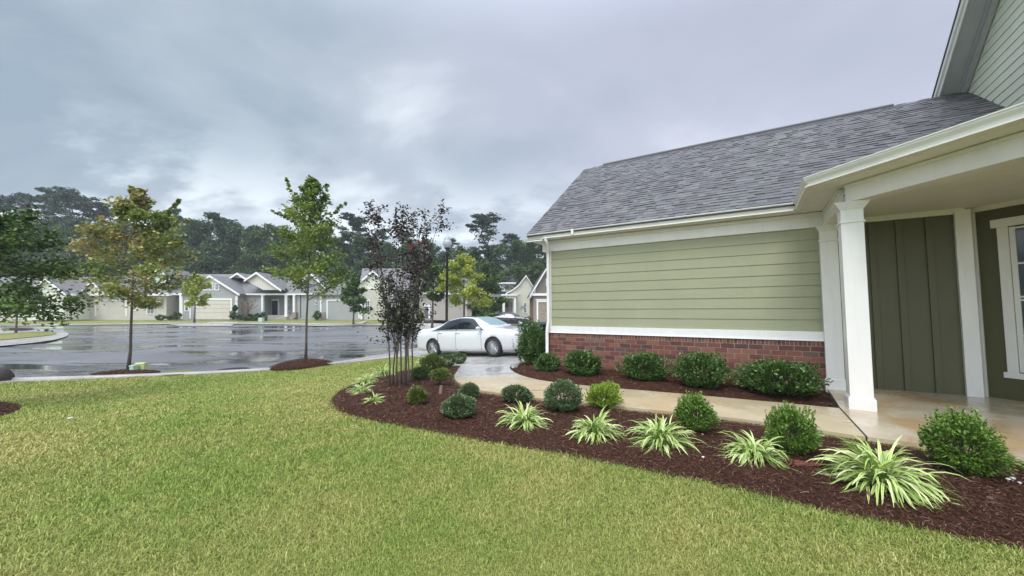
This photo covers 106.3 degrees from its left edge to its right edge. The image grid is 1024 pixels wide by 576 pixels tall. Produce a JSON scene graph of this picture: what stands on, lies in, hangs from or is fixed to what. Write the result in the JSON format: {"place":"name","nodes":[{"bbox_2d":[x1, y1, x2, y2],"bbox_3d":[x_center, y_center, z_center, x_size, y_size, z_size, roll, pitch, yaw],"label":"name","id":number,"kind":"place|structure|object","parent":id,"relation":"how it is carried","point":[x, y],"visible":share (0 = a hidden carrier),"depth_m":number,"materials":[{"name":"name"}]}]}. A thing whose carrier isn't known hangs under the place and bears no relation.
{"place":"outdoors","nodes":[
{"label":"outdoors","id":0,"kind":"place"},
{"bbox_2d":[0,328,68,345],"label":"pavement","id":1,"kind":"structure","parent":0,"point":[57,335],"depth_m":23.75,"materials":[{"name":"concrete"}]},
{"bbox_2d":[0,332,55,339],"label":"verge grass","id":2,"kind":"structure","parent":1,"relation":"on","point":[16,335],"depth_m":26.54,"materials":[{"name":"plant"}]},
{"bbox_2d":[4,279,47,332],"bbox_3d":[-36.301,1.359,28.031,3.129,4.160,2.886,0,-4,0],"label":"street tree","id":3,"kind":"object","parent":2,"relation":"on","point":[35,297],"visible":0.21,"depth_m":28.05,"materials":[{"name":"green plant"}]},
{"bbox_2d":[0,323,403,325],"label":"pavement","id":4,"kind":"structure","parent":0,"point":[216,323],"depth_m":37.95,"materials":[{"name":"concrete"}]},
{"bbox_2d":[170,322,236,325],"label":"driveway","id":5,"kind":"structure","parent":0,"point":[206,324],"depth_m":36.76,"materials":[{"name":"concrete"}]},
{"bbox_2d":[0,349,418,382],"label":"pavement","id":6,"kind":"structure","parent":0,"point":[368,359],"depth_m":10.95,"materials":[{"name":"concrete"}]},
{"bbox_2d":[0,367,14,380],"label":"boulder","id":7,"kind":"object","parent":6,"relation":"on","point":[6,374],"visible":0.68,"depth_m":10.44,"materials":[{"name":"grey stone"}]},
{"bbox_2d":[93,370,160,374],"bbox_3d":[-11.578,2.551,11.631,1.802,0.050,1.091,0,-4,0],"label":"tree mulch ring","id":8,"kind":"object","parent":6,"relation":"on","point":[125,372],"visible":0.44,"depth_m":11.46,"materials":[{"name":"brown wood"}]},
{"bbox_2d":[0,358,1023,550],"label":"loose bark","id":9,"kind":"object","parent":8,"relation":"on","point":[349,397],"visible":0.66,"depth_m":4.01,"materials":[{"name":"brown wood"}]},
{"bbox_2d":[270,359,329,369],"bbox_3d":[-7.282,2.616,13.331,1.863,0.128,2.258,0,-4,0],"label":"tree mulch ring","id":10,"kind":"object","parent":6,"relation":"on","point":[298,366],"visible":0.59,"depth_m":12.93,"materials":[{"name":"brown wood"}]},
{"bbox_2d":[443,234,451,351],"bbox_3d":[-2.887,0.211,17.019,0.400,5.223,0.400,0,-4,0],"label":"street lamp","id":11,"kind":"object","parent":6,"relation":"on","point":[447,243],"visible":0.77,"depth_m":17.00,"materials":[{"name":"black metal"}]},
{"bbox_2d":[0,319,526,325],"bbox_3d":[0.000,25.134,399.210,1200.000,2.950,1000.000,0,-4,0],"label":"ground","id":12,"kind":"structure","parent":0,"point":[111,322],"depth_m":43.25,"materials":[{"name":"soil"}]},
{"bbox_2d":[0,194,29,213],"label":"pine tree","id":13,"kind":"object","parent":12,"relation":"on","point":[12,198],"visible":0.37,"depth_m":68.08,"materials":[{"name":"green plant"}]},
{"bbox_2d":[5,192,55,218],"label":"pine tree","id":14,"kind":"object","parent":12,"relation":"on","point":[24,196],"visible":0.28,"depth_m":73.11,"materials":[{"name":"green plant"}]},
{"bbox_2d":[12,218,55,262],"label":"forest tree","id":15,"kind":"object","parent":12,"relation":"on","point":[48,226],"visible":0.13,"depth_m":64.68,"materials":[{"name":"green plant"}]},
{"bbox_2d":[0,275,93,320],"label":"white house","id":16,"kind":"structure","parent":12,"relation":"on","point":[79,286],"depth_m":43.90,"materials":[{"name":"beige"}]},
{"bbox_2d":[25,187,72,247],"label":"pine tree","id":17,"kind":"object","parent":12,"relation":"on","point":[47,194],"visible":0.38,"depth_m":66.17,"materials":[{"name":"green plant"}]},
{"bbox_2d":[36,222,83,274],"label":"forest tree","id":18,"kind":"object","parent":12,"relation":"on","point":[66,230],"visible":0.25,"depth_m":62.33,"materials":[{"name":"green plant"}]},
{"bbox_2d":[47,186,84,255],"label":"pine tree","id":19,"kind":"object","parent":12,"relation":"on","point":[73,191],"visible":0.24,"depth_m":71.20,"materials":[{"name":"green plant"}]},
{"bbox_2d":[42,191,96,240],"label":"pine tree","id":20,"kind":"object","parent":12,"relation":"on","point":[66,197],"visible":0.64,"depth_m":63.77,"materials":[{"name":"green plant"}]},
{"bbox_2d":[57,246,99,279],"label":"forest tree","id":21,"kind":"object","parent":12,"relation":"on","point":[74,255],"visible":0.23,"depth_m":59.86,"materials":[{"name":"green plant"}]},
{"bbox_2d":[66,195,105,258],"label":"pine tree","id":22,"kind":"object","parent":12,"relation":"on","point":[88,204],"visible":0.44,"depth_m":70.65,"materials":[{"name":"green plant"}]},
{"bbox_2d":[76,203,112,259],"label":"pine tree","id":23,"kind":"object","parent":12,"relation":"on","point":[103,211],"visible":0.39,"depth_m":72.93,"materials":[{"name":"green plant"}]},
{"bbox_2d":[77,220,125,275],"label":"forest tree","id":24,"kind":"object","parent":12,"relation":"on","point":[103,225],"visible":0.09,"depth_m":63.45,"materials":[{"name":"green plant"}]},
{"bbox_2d":[97,222,133,275],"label":"forest tree","id":25,"kind":"object","parent":12,"relation":"on","point":[125,229],"visible":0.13,"depth_m":62.94,"materials":[{"name":"green plant"}]},
{"bbox_2d":[34,185,213,368],"bbox_3d":[-12.172,-0.299,12.319,3.587,6.058,4.199,2,-4,-25],"label":"maple tree","id":26,"kind":"object","parent":12,"relation":"on","point":[135,207],"visible":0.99,"depth_m":12.17,"materials":[{"name":"green plant"}]},
{"bbox_2d":[79,269,190,319],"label":"white house","id":27,"kind":"structure","parent":12,"relation":"on","point":[114,310],"depth_m":45.93,"materials":[{"name":"beige"}]},
{"bbox_2d":[156,227,192,269],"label":"forest tree","id":28,"kind":"object","parent":12,"relation":"on","point":[183,236],"visible":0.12,"depth_m":62.31,"materials":[{"name":"green plant"}]},
{"bbox_2d":[169,248,205,292],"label":"forest tree","id":29,"kind":"object","parent":12,"relation":"on","point":[191,253],"visible":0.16,"depth_m":61.26,"materials":[{"name":"green plant"}]},
{"bbox_2d":[167,217,212,273],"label":"forest tree","id":30,"kind":"object","parent":12,"relation":"on","point":[190,231],"visible":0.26,"depth_m":63.65,"materials":[{"name":"green plant"}]},
{"bbox_2d":[178,272,214,322],"bbox_3d":[-33.238,0.993,39.929,2.879,5.422,3.052,0,-4,0],"label":"street tree","id":31,"kind":"object","parent":12,"relation":"on","point":[194,291],"visible":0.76,"depth_m":39.90,"materials":[{"name":"green plant"}]},
{"bbox_2d":[194,240,219,273],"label":"forest tree","id":32,"kind":"object","parent":12,"relation":"on","point":[206,245],"visible":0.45,"depth_m":62.39,"materials":[{"name":"green plant"}]},
{"bbox_2d":[186,217,231,272],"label":"forest tree","id":33,"kind":"object","parent":12,"relation":"on","point":[202,231],"visible":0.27,"depth_m":64.56,"materials":[{"name":"green plant"}]},
{"bbox_2d":[183,211,244,273],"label":"forest tree","id":34,"kind":"object","parent":12,"relation":"on","point":[228,235],"visible":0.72,"depth_m":63.04,"materials":[{"name":"green plant"}]},
{"bbox_2d":[210,244,234,273],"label":"forest tree","id":35,"kind":"object","parent":12,"relation":"on","point":[218,264],"visible":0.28,"depth_m":62.65,"materials":[{"name":"green plant"}]},
{"bbox_2d":[215,222,249,273],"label":"forest tree","id":36,"kind":"object","parent":12,"relation":"on","point":[237,225],"visible":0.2,"depth_m":65.31,"materials":[{"name":"green plant"}]},
{"bbox_2d":[227,253,255,273],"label":"forest tree","id":37,"kind":"object","parent":12,"relation":"on","point":[245,258],"visible":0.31,"depth_m":60.47,"materials":[{"name":"green plant"}]},
{"bbox_2d":[237,297,257,316],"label":"bare tree","id":38,"kind":"object","parent":12,"relation":"on","point":[247,307],"visible":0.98,"depth_m":44.56,"materials":[{"name":"beige plant"}]},
{"bbox_2d":[227,224,272,273],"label":"forest tree","id":39,"kind":"object","parent":12,"relation":"on","point":[253,234],"visible":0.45,"depth_m":63.30,"materials":[{"name":"green plant"}]},
{"bbox_2d":[171,272,332,319],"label":"grey house","id":40,"kind":"structure","parent":12,"relation":"on","point":[275,299],"depth_m":47.07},
{"bbox_2d":[196,300,229,318],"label":"garage door","id":41,"kind":"structure","parent":40,"relation":"in","point":[218,309],"depth_m":45.97,"materials":[{"name":"beige metal"}]},
{"bbox_2d":[237,223,278,270],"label":"forest tree","id":42,"kind":"object","parent":12,"relation":"on","point":[268,230],"visible":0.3,"depth_m":64.56,"materials":[{"name":"green plant"}]},
{"bbox_2d":[253,251,274,273],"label":"forest tree","id":43,"kind":"object","parent":12,"relation":"on","point":[264,255],"visible":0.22,"depth_m":60.27,"materials":[{"name":"green plant"}]},
{"bbox_2d":[263,245,293,273],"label":"forest tree","id":44,"kind":"object","parent":12,"relation":"on","point":[271,259],"visible":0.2,"depth_m":59.95,"materials":[{"name":"green plant"}]},
{"bbox_2d":[257,175,358,358],"bbox_3d":[-7.468,-0.740,14.258,3.345,7.130,3.311,3,-4,-38],"label":"maple tree","id":45,"kind":"object","parent":12,"relation":"on","point":[311,188],"visible":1,"depth_m":14.18,"materials":[{"name":"green plant"}]},
{"bbox_2d":[321,231,355,282],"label":"forest tree","id":46,"kind":"object","parent":12,"relation":"on","point":[347,235],"visible":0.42,"depth_m":66.58,"materials":[{"name":"green plant"}]},
{"bbox_2d":[315,212,376,269],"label":"pine tree","id":47,"kind":"object","parent":12,"relation":"on","point":[353,220],"visible":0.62,"depth_m":68.87,"materials":[{"name":"green plant"}]},
{"bbox_2d":[337,273,370,323],"bbox_3d":[-15.280,1.037,37.207,2.850,5.221,4.148,3,-4,-36],"label":"street tree","id":48,"kind":"object","parent":12,"relation":"on","point":[352,290],"visible":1,"depth_m":36.63,"materials":[{"name":"green plant"}]},
{"bbox_2d":[345,233,376,280],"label":"forest tree","id":49,"kind":"object","parent":12,"relation":"on","point":[357,248],"visible":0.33,"depth_m":66.73,"materials":[{"name":"green plant"}]},
{"bbox_2d":[319,268,418,319],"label":"white garage house","id":50,"kind":"structure","parent":12,"relation":"on","point":[331,308],"depth_m":46.13,"materials":[{"name":"grey"}]},
{"bbox_2d":[371,241,395,267],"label":"forest tree","id":51,"kind":"object","parent":12,"relation":"on","point":[389,247],"visible":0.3,"depth_m":64.27,"materials":[{"name":"green plant"}]},
{"bbox_2d":[417,258,448,327],"bbox_3d":[-6.969,0.508,34.046,3.254,6.407,3.316,0,-4,0],"label":"street tree","id":52,"kind":"object","parent":12,"relation":"on","point":[436,269],"visible":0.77,"depth_m":33.70,"materials":[{"name":"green plant"}]},
{"bbox_2d":[434,248,454,275],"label":"forest tree","id":53,"kind":"object","parent":12,"relation":"on","point":[441,256],"visible":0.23,"depth_m":65.11,"materials":[{"name":"green plant"}]},
{"bbox_2d":[419,278,478,319],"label":"taupe house","id":54,"kind":"structure","parent":12,"relation":"on","point":[453,312],"depth_m":42.93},
{"bbox_2d":[442,245,468,277],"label":"forest tree","id":55,"kind":"object","parent":12,"relation":"on","point":[460,249],"visible":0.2,"depth_m":62.09,"materials":[{"name":"green plant"}]},
{"bbox_2d":[434,250,494,316],"bbox_3d":[-4.245,0.244,33.244,4.715,6.985,4.931,-1,-4,16],"label":"street tree","id":56,"kind":"object","parent":12,"relation":"on","point":[464,265],"visible":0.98,"depth_m":32.71,"materials":[{"name":"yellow plant"}]},
{"bbox_2d":[445,212,508,309],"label":"pine tree","id":57,"kind":"object","parent":12,"relation":"on","point":[485,221],"visible":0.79,"depth_m":65.26,"materials":[{"name":"green plant"}]},
{"bbox_2d":[473,247,500,298],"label":"forest tree","id":58,"kind":"object","parent":12,"relation":"on","point":[488,254],"visible":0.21,"depth_m":63.40,"materials":[{"name":"green plant"}]},
{"bbox_2d":[466,259,507,316],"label":"street tree","id":59,"kind":"object","parent":12,"relation":"on","point":[492,282],"visible":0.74,"depth_m":42.71,"materials":[{"name":"green plant"}]},
{"bbox_2d":[490,243,517,306],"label":"forest tree","id":60,"kind":"object","parent":12,"relation":"on","point":[499,251],"visible":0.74,"depth_m":62.31,"materials":[{"name":"green plant"}]},
{"bbox_2d":[488,275,533,316],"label":"cream house","id":61,"kind":"structure","parent":12,"relation":"on","point":[517,302],"depth_m":60.01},
{"bbox_2d":[499,233,527,271],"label":"pine tree","id":62,"kind":"object","parent":12,"relation":"on","point":[509,237],"visible":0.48,"depth_m":69.74,"materials":[{"name":"green plant"}]},
{"bbox_2d":[506,238,530,275],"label":"forest tree","id":63,"kind":"object","parent":12,"relation":"on","point":[517,242],"visible":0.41,"depth_m":68.13,"materials":[{"name":"green plant"}]},
{"bbox_2d":[510,266,530,307],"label":"forest tree","id":64,"kind":"object","parent":12,"relation":"on","point":[518,271],"visible":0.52,"depth_m":61.36,"materials":[{"name":"green plant"}]},
{"bbox_2d":[513,239,541,285],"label":"forest tree","id":65,"kind":"object","parent":12,"relation":"on","point":[527,248],"visible":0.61,"depth_m":62.88,"materials":[{"name":"green plant"}]},
{"bbox_2d":[527,269,546,321],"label":"brown gable house","id":66,"kind":"structure","parent":12,"relation":"on","point":[538,301],"depth_m":40.97,"materials":[{"name":"grey"}]},
{"bbox_2d":[526,0,1023,411],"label":"green house","id":67,"kind":"structure","parent":12,"relation":"on","point":[859,256],"depth_m":7.47,"materials":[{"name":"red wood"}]},
{"bbox_2d":[990,215,1023,379],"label":"window","id":68,"kind":"structure","parent":67,"relation":"in","point":[1010,231],"depth_m":6.00,"materials":[{"name":"white paint"}]},
{"bbox_2d":[0,324,527,376],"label":"street","id":69,"kind":"structure","parent":0,"point":[81,350],"depth_m":19.37,"materials":[{"name":"grey asphalt"}]},
{"bbox_2d":[11,348,417,379],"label":"kerb","id":70,"kind":"structure","parent":69,"relation":"on","point":[162,374],"depth_m":11.42,"materials":[{"name":"concrete"}]},
{"bbox_2d":[490,312,531,325],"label":"parked car","id":71,"kind":"object","parent":69,"relation":"on","point":[511,318],"visible":0.59,"depth_m":40.48,"materials":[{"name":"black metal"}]},
{"bbox_2d":[414,320,449,328],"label":"driveway","id":72,"kind":"structure","parent":0,"point":[436,323],"depth_m":41.80,"materials":[{"name":"concrete"}]},
{"bbox_2d":[410,350,523,368],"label":"driveway","id":73,"kind":"structure","parent":0,"point":[484,357],"depth_m":13.09,"materials":[{"name":"concrete"}]},
{"bbox_2d":[417,316,532,356],"bbox_3d":[-1.355,1.786,14.616,4.950,1.454,2.180,-6,-5,33],"label":"parked car","id":74,"kind":"object","parent":73,"relation":"on","point":[492,336],"visible":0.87,"depth_m":13.84,"materials":[{"name":"white metal"}]},
{"bbox_2d":[0,0,958,277],"label":"sky","id":75,"kind":"structure","parent":0,"point":[476,106],"materials":[{"name":"grey"}]},
{"bbox_2d":[0,356,1023,575],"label":"lawn","id":76,"kind":"structure","parent":0,"point":[508,556],"depth_m":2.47,"materials":[{"name":"plant"}]},
{"bbox_2d":[0,402,20,415],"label":"side mulch bed","id":77,"kind":"object","parent":76,"relation":"on","point":[11,410],"visible":0.62,"depth_m":6.21,"materials":[{"name":"brown wood"}]},
{"bbox_2d":[0,201,109,331],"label":"shade tree","id":78,"kind":"object","parent":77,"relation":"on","point":[15,231],"visible":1,"depth_m":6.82,"materials":[{"name":"green plant"}]},
{"bbox_2d":[330,367,1023,551],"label":"mulch bed","id":79,"kind":"object","parent":76,"relation":"on","point":[801,486],"visible":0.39,"depth_m":3.58,"materials":[{"name":"brown wood"}]},
{"bbox_2d":[346,382,373,394],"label":"striped grass clump","id":80,"kind":"object","parent":79,"relation":"on","point":[359,389],"visible":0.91,"depth_m":6.75,"materials":[{"name":"green plant"}]},
{"bbox_2d":[357,199,456,386],"bbox_3d":[-2.093,0.060,7.543,1.766,3.780,1.582,2,-4,-30],"label":"crape myrtle","id":81,"kind":"object","parent":79,"relation":"on","point":[395,319],"visible":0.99,"depth_m":7.43,"materials":[{"name":"purple plant"}]},
{"bbox_2d":[405,384,429,404],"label":"shrub","id":82,"kind":"object","parent":79,"relation":"on","point":[416,395],"visible":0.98,"depth_m":5.79,"materials":[{"name":"green plant"}]},
{"bbox_2d":[410,365,429,379],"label":"shrub","id":83,"kind":"object","parent":79,"relation":"on","point":[423,370],"visible":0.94,"depth_m":8.15,"materials":[{"name":"green plant"}]},
{"bbox_2d":[419,351,448,374],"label":"shrub","id":84,"kind":"object","parent":79,"relation":"on","point":[430,358],"visible":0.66,"depth_m":8.92,"materials":[{"name":"green plant"}]},
{"bbox_2d":[429,367,450,382],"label":"shrub","id":85,"kind":"object","parent":79,"relation":"on","point":[435,374],"visible":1,"depth_m":7.33,"materials":[{"name":"green plant"}]},
{"bbox_2d":[439,392,476,418],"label":"shrub","id":86,"kind":"object","parent":79,"relation":"on","point":[466,406],"visible":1,"depth_m":5.03,"materials":[{"name":"green plant"}]},
{"bbox_2d":[457,381,479,397],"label":"shrub","id":87,"kind":"object","parent":79,"relation":"on","point":[473,388],"visible":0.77,"depth_m":6.16,"materials":[{"name":"green plant"}]},
{"bbox_2d":[500,384,534,402],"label":"shrub","id":88,"kind":"object","parent":79,"relation":"on","point":[509,392],"visible":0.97,"depth_m":5.90,"materials":[{"name":"green plant"}]},
{"bbox_2d":[493,399,552,431],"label":"striped grass clump","id":89,"kind":"object","parent":79,"relation":"on","point":[524,419],"visible":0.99,"depth_m":4.72,"materials":[{"name":"green plant"}]},
{"bbox_2d":[543,378,583,411],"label":"shrub","id":90,"kind":"object","parent":79,"relation":"on","point":[555,391],"visible":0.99,"depth_m":5.34,"materials":[{"name":"green plant"}]},
{"bbox_2d":[564,406,627,444],"bbox_3d":[0.924,1.527,4.377,0.797,0.321,0.780,-2,-4,34],"label":"striped grass clump","id":91,"kind":"object","parent":79,"relation":"on","point":[597,426],"visible":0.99,"depth_m":4.31,"materials":[{"name":"green plant"}]},
{"bbox_2d":[582,379,623,407],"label":"shrub","id":92,"kind":"object","parent":79,"relation":"on","point":[599,397],"visible":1,"depth_m":5.60,"materials":[{"name":"green plant"}]},
{"bbox_2d":[622,413,705,456],"bbox_3d":[1.587,1.510,4.129,0.882,0.325,0.881,1,-4,-17],"label":"striped grass clump","id":93,"kind":"object","parent":79,"relation":"on","point":[659,434],"visible":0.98,"depth_m":4.03,"materials":[{"name":"green plant"}]},
{"bbox_2d":[673,390,721,431],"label":"shrub","id":94,"kind":"object","parent":79,"relation":"on","point":[688,407],"visible":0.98,"depth_m":4.47,"materials":[{"name":"green plant"}]},
{"bbox_2d":[709,430,800,470],"bbox_3d":[2.336,1.516,3.699,0.776,0.260,0.743,-1,-4,19],"label":"striped grass clump","id":95,"kind":"object","parent":79,"relation":"on","point":[751,449],"visible":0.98,"depth_m":3.65,"materials":[{"name":"green plant"}]},
{"bbox_2d":[761,400,824,454],"bbox_3d":[2.781,1.410,3.826,0.577,0.564,0.488,3,-4,-38],"label":"shrub","id":96,"kind":"object","parent":79,"relation":"on","point":[804,435],"visible":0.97,"depth_m":3.75,"materials":[{"name":"green plant"}]},
{"bbox_2d":[804,430,970,512],"bbox_3d":[3.001,1.407,3.115,1.024,0.404,0.987,-1,-4,23],"label":"striped grass clump","id":97,"kind":"object","parent":79,"relation":"on","point":[883,472],"visible":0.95,"depth_m":3.04,"materials":[{"name":"green plant"}]},
{"bbox_2d":[917,404,1023,476],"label":"shrub","id":98,"kind":"object","parent":79,"relation":"on","point":[961,431],"visible":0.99,"depth_m":3.29,"materials":[{"name":"green plant"}]},
{"bbox_2d":[454,364,865,441],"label":"walkway","id":99,"kind":"structure","parent":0,"point":[828,420],"depth_m":5.87,"materials":[{"name":"beige concrete"}]},
{"bbox_2d":[512,364,835,407],"bbox_3d":[2.420,1.939,8.223,6.949,0.119,2.901,-3,-5,39],"label":"wall mulch bed","id":100,"kind":"object","parent":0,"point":[673,390],"visible":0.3,"depth_m":7.14,"materials":[{"name":"brown wood"}]},
{"bbox_2d":[512,311,545,364],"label":"shrub","id":101,"kind":"object","parent":100,"relation":"on","point":[530,336],"visible":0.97,"depth_m":10.15,"materials":[{"name":"green plant"}]},
{"bbox_2d":[533,352,561,371],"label":"shrub","id":102,"kind":"object","parent":100,"relation":"on","point":[544,361],"visible":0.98,"depth_m":8.88,"materials":[{"name":"green plant"}]},
{"bbox_2d":[562,349,602,375],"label":"shrub","id":103,"kind":"object","parent":100,"relation":"on","point":[586,362],"visible":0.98,"depth_m":8.27,"materials":[{"name":"green plant"}]},
{"bbox_2d":[615,349,673,380],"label":"shrub","id":104,"kind":"object","parent":100,"relation":"on","point":[635,365],"visible":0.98,"depth_m":7.63,"materials":[{"name":"green plant"}]},
{"bbox_2d":[667,350,736,387],"bbox_3d":[3.492,1.500,7.051,1.066,0.783,1.153,0,-4,-2],"label":"shrub","id":105,"kind":"object","parent":100,"relation":"on","point":[711,368],"visible":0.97,"depth_m":6.87,"materials":[{"name":"green plant"}]},
{"bbox_2d":[730,354,833,396],"bbox_3d":[4.521,1.508,6.510,1.512,0.693,1.398,1,-4,-14],"label":"shrub","id":106,"kind":"object","parent":100,"relation":"on","point":[762,376],"visible":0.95,"depth_m":6.26,"materials":[{"name":"green plant"}]},
{"bbox_2d":[828,388,1023,462],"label":"patio","id":107,"kind":"structure","parent":0,"point":[895,416],"depth_m":5.22,"materials":[{"name":"concrete"}]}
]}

